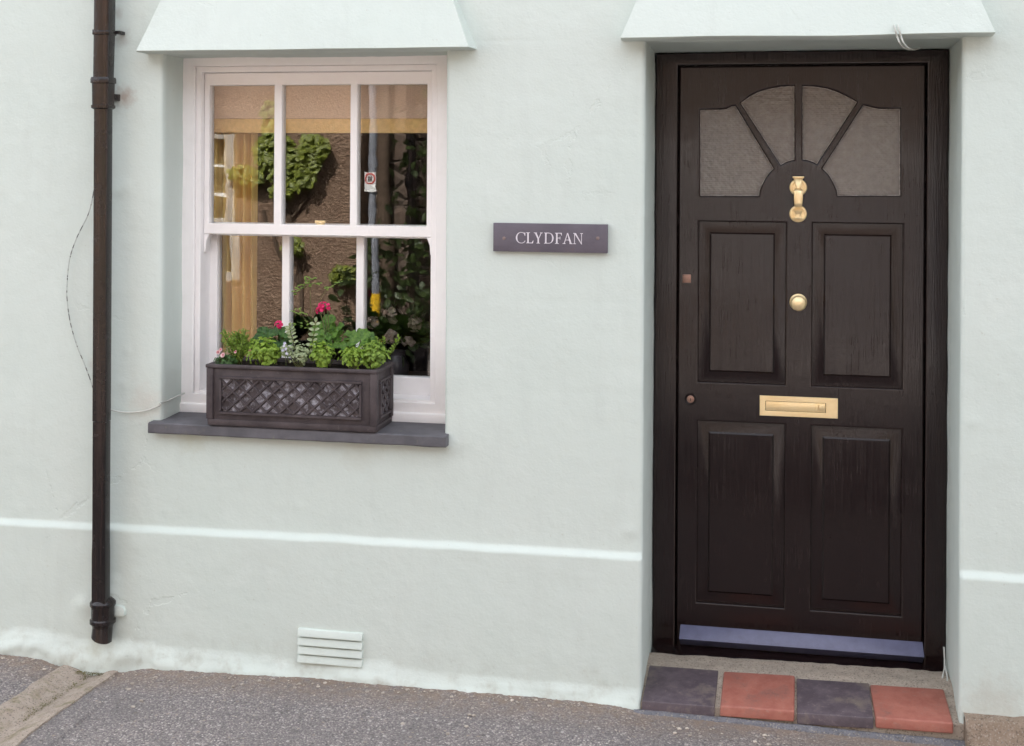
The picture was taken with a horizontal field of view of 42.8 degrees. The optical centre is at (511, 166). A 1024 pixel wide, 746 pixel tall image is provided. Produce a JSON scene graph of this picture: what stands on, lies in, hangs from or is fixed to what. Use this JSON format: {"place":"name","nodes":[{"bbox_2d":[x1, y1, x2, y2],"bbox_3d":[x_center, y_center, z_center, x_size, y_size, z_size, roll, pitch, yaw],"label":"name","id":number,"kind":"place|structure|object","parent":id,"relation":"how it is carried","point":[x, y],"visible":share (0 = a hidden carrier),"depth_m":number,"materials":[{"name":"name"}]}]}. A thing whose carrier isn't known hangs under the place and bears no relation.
{"place":"outdoors","nodes":[
{"label":"outdoors","id":0,"kind":"place"},
{"bbox_2d":[408,371,429,375],"bbox_3d":[-0.446,1.309,5.250,0.600,0.915,0.430,0,0,11],"label":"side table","id":1,"kind":"object","parent":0,"point":[420,373],"visible":0.01,"depth_m":5.39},
{"bbox_2d":[367,294,429,374],"bbox_3d":[-0.459,0.678,5.161,0.294,0.346,0.244,0,0,11],"label":"flower vase","id":2,"kind":"object","parent":1,"relation":"on","point":[398,356],"visible":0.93,"depth_m":5.12,"materials":[{"name":"black ceramic"}]},
{"bbox_2d":[0,654,938,745],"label":"pavement","id":3,"kind":"structure","parent":0,"point":[190,711],"depth_m":4.30,"materials":[{"name":"grey asphalt"}]},
{"bbox_2d":[0,665,117,745],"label":"drain channel","id":4,"kind":"object","parent":3,"relation":"on","point":[14,731],"visible":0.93,"depth_m":4.48,"materials":[{"name":"concrete"}]},
{"bbox_2d":[19,671,103,721],"bbox_3d":[-1.564,1.840,4.569,0.193,0.023,0.500,0,0,11],"label":"moss","id":5,"kind":"object","parent":4,"relation":"on","point":[63,690],"visible":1,"depth_m":4.63,"materials":[{"name":"plant"}]},
{"bbox_2d":[0,655,869,745],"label":"grit","id":6,"kind":"object","parent":3,"relation":"on","point":[408,689],"visible":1,"depth_m":4.44,"materials":[{"name":"grey gravel"}]},
{"bbox_2d":[0,0,1023,725],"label":"cottage","id":7,"kind":"structure","parent":3,"relation":"on","point":[748,384],"depth_m":4.70,"materials":[{"name":"paint"}]},
{"bbox_2d":[66,189,93,388],"bbox_3d":[-1.585,0.437,4.817,0.123,0.836,0.004,0,0,11],"label":"hanging cable","id":8,"kind":"object","parent":7,"relation":"attached to","point":[66,290],"visible":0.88,"depth_m":4.82,"materials":[{"name":"grey plastic"}]},
{"bbox_2d":[90,0,125,643],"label":"downpipe","id":9,"kind":"object","parent":7,"relation":"attached to","point":[105,609],"visible":1,"depth_m":4.72,"materials":[{"name":"black metal"}]},
{"bbox_2d":[111,392,184,412],"bbox_3d":[-1.323,0.874,4.796,0.274,0.055,0.123,0,0,-28],"label":"slack cable","id":10,"kind":"object","parent":7,"relation":"attached to","point":[150,408],"visible":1,"depth_m":4.78,"materials":[{"name":"white plastic"}]},
{"bbox_2d":[214,133,257,355],"bbox_3d":[-1.141,0.543,5.174,0.276,2.300,0.075,0,0,11],"label":"curtain","id":11,"kind":"object","parent":7,"relation":"hanging from","point":[235,177],"visible":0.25,"depth_m":5.15,"materials":[{"name":"yellow fabric"}]},
{"bbox_2d":[148,55,448,447],"bbox_3d":[-0.734,0.275,4.797,1.109,1.386,0.359,0,0,11],"label":"window","id":12,"kind":"structure","parent":7,"relation":"in","point":[418,418],"depth_m":4.87,"materials":[{"name":"white paint"}]},
{"bbox_2d":[206,356,394,432],"bbox_3d":[-0.762,0.816,4.716,0.642,0.220,0.214,0,0,11],"label":"window box","id":13,"kind":"object","parent":12,"relation":"on","point":[310,395],"visible":0.94,"depth_m":4.62,"materials":[{"name":"plastic"}]},
{"bbox_2d":[213,348,237,364],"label":"daisy plant","id":14,"kind":"object","parent":13,"relation":"on","point":[226,359],"visible":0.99,"depth_m":4.69,"materials":[{"name":"green plant"}]},
{"bbox_2d":[219,328,254,364],"bbox_3d":[-0.981,0.649,4.704,0.155,0.139,0.104,0,0,32],"label":"feathery plant","id":15,"kind":"object","parent":13,"relation":"in","point":[238,341],"visible":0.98,"depth_m":4.70,"materials":[{"name":"green plant"}]},
{"bbox_2d":[241,337,281,365],"bbox_3d":[-0.895,0.663,4.678,0.152,0.116,0.115,0,0,11],"label":"parsley plant","id":16,"kind":"object","parent":13,"relation":"on","point":[264,353],"visible":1,"depth_m":4.65,"materials":[{"name":"green plant"}]},
{"bbox_2d":[251,320,293,364],"bbox_3d":[-0.868,0.638,4.753,0.162,0.164,0.086,0,0,27],"label":"geranium","id":17,"kind":"object","parent":13,"relation":"on","point":[278,330],"visible":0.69,"depth_m":4.74,"materials":[{"name":"green plant"}]},
{"bbox_2d":[281,342,287,358],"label":"lobelia sprig","id":18,"kind":"object","parent":13,"relation":"on","point":[282,350],"visible":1,"depth_m":4.64,"materials":[{"name":"white plant"}]},
{"bbox_2d":[280,317,319,366],"bbox_3d":[-0.752,0.626,4.642,0.113,0.192,0.104,0,0,-33],"label":"silver plant","id":19,"kind":"object","parent":13,"relation":"on","point":[299,355],"visible":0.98,"depth_m":4.64,"materials":[{"name":"green plant"}]},
{"bbox_2d":[291,276,341,357],"bbox_3d":[-0.712,0.551,4.728,0.208,0.309,0.051,0,0,11],"label":"columbine","id":20,"kind":"object","parent":13,"relation":"on","point":[309,285],"visible":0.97,"depth_m":4.74,"materials":[{"name":"green plant"}]},
{"bbox_2d":[308,340,335,367],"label":"parsley plant","id":21,"kind":"object","parent":13,"relation":"on","point":[321,355],"visible":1,"depth_m":4.60,"materials":[{"name":"green plant"}]},
{"bbox_2d":[310,302,350,367],"bbox_3d":[-0.648,0.603,4.710,0.160,0.237,0.094,0,0,11],"label":"geranium","id":22,"kind":"object","parent":13,"relation":"on","point":[329,327],"visible":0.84,"depth_m":4.70,"materials":[{"name":"green plant"}]},
{"bbox_2d":[343,328,383,368],"bbox_3d":[-0.534,0.649,4.680,0.166,0.146,0.105,0,0,11],"label":"geranium","id":23,"kind":"object","parent":13,"relation":"on","point":[360,335],"visible":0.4,"depth_m":4.69,"materials":[{"name":"green plant"}]},
{"bbox_2d":[337,340,390,369],"bbox_3d":[-0.522,0.668,4.606,0.182,0.112,0.107,0,0,-14],"label":"creeping plant","id":24,"kind":"object","parent":13,"relation":"in","point":[372,355],"visible":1,"depth_m":4.59,"materials":[{"name":"green plant"}]},
{"bbox_2d":[375,334,400,361],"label":"trailing sprig","id":25,"kind":"object","parent":13,"relation":"in","point":[393,347],"visible":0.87,"depth_m":4.63,"materials":[{"name":"green plant"}]},
{"bbox_2d":[214,85,427,132],"bbox_3d":[-0.745,-0.342,5.017,0.974,0.424,0.020,0,0,11],"label":"window blind","id":26,"kind":"object","parent":7,"relation":"attached to","point":[309,109],"depth_m":5.01,"materials":[{"name":"fabric"}]},
{"bbox_2d":[493,223,607,252],"bbox_3d":[0.131,0.243,4.478,0.396,0.098,0.022,0,0,11],"label":"house name plaque","id":27,"kind":"object","parent":7,"relation":"attached to","point":[549,237],"visible":1,"depth_m":4.47,"materials":[{"name":"stone"}]},
{"bbox_2d":[676,64,925,662],"bbox_3d":[1.040,0.708,4.736,0.877,2.153,0.108,0,0,11],"label":"door","id":28,"kind":"structure","parent":7,"relation":"in","point":[800,400],"depth_m":4.75,"materials":[{"name":"black paint"}]},
{"bbox_2d":[893,24,920,49],"bbox_3d":[1.318,-0.418,4.322,0.037,0.074,0.383,0,0,29],"label":"aerial cable","id":29,"kind":"object","parent":7,"relation":"attached to","point":[906,47],"visible":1,"depth_m":4.17,"materials":[{"name":"white plastic"}]},
{"bbox_2d":[942,647,947,680],"bbox_3d":[1.490,1.739,4.522,0.035,0.100,0.179,0,0,11],"label":"clipped cable","id":30,"kind":"object","parent":7,"relation":"attached to","point":[944,669],"visible":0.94,"depth_m":4.53,"materials":[{"name":"white paint"}]},
{"bbox_2d":[634,653,964,745],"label":"door step","id":31,"kind":"object","parent":3,"relation":"on","point":[903,705],"depth_m":4.38,"materials":[{"name":"tile"}]},
{"bbox_2d":[964,712,1023,745],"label":"concrete haunch","id":32,"kind":"object","parent":3,"relation":"on","point":[987,730],"visible":0.99,"depth_m":4.14,"materials":[{"name":"beige concrete"}]}
]}

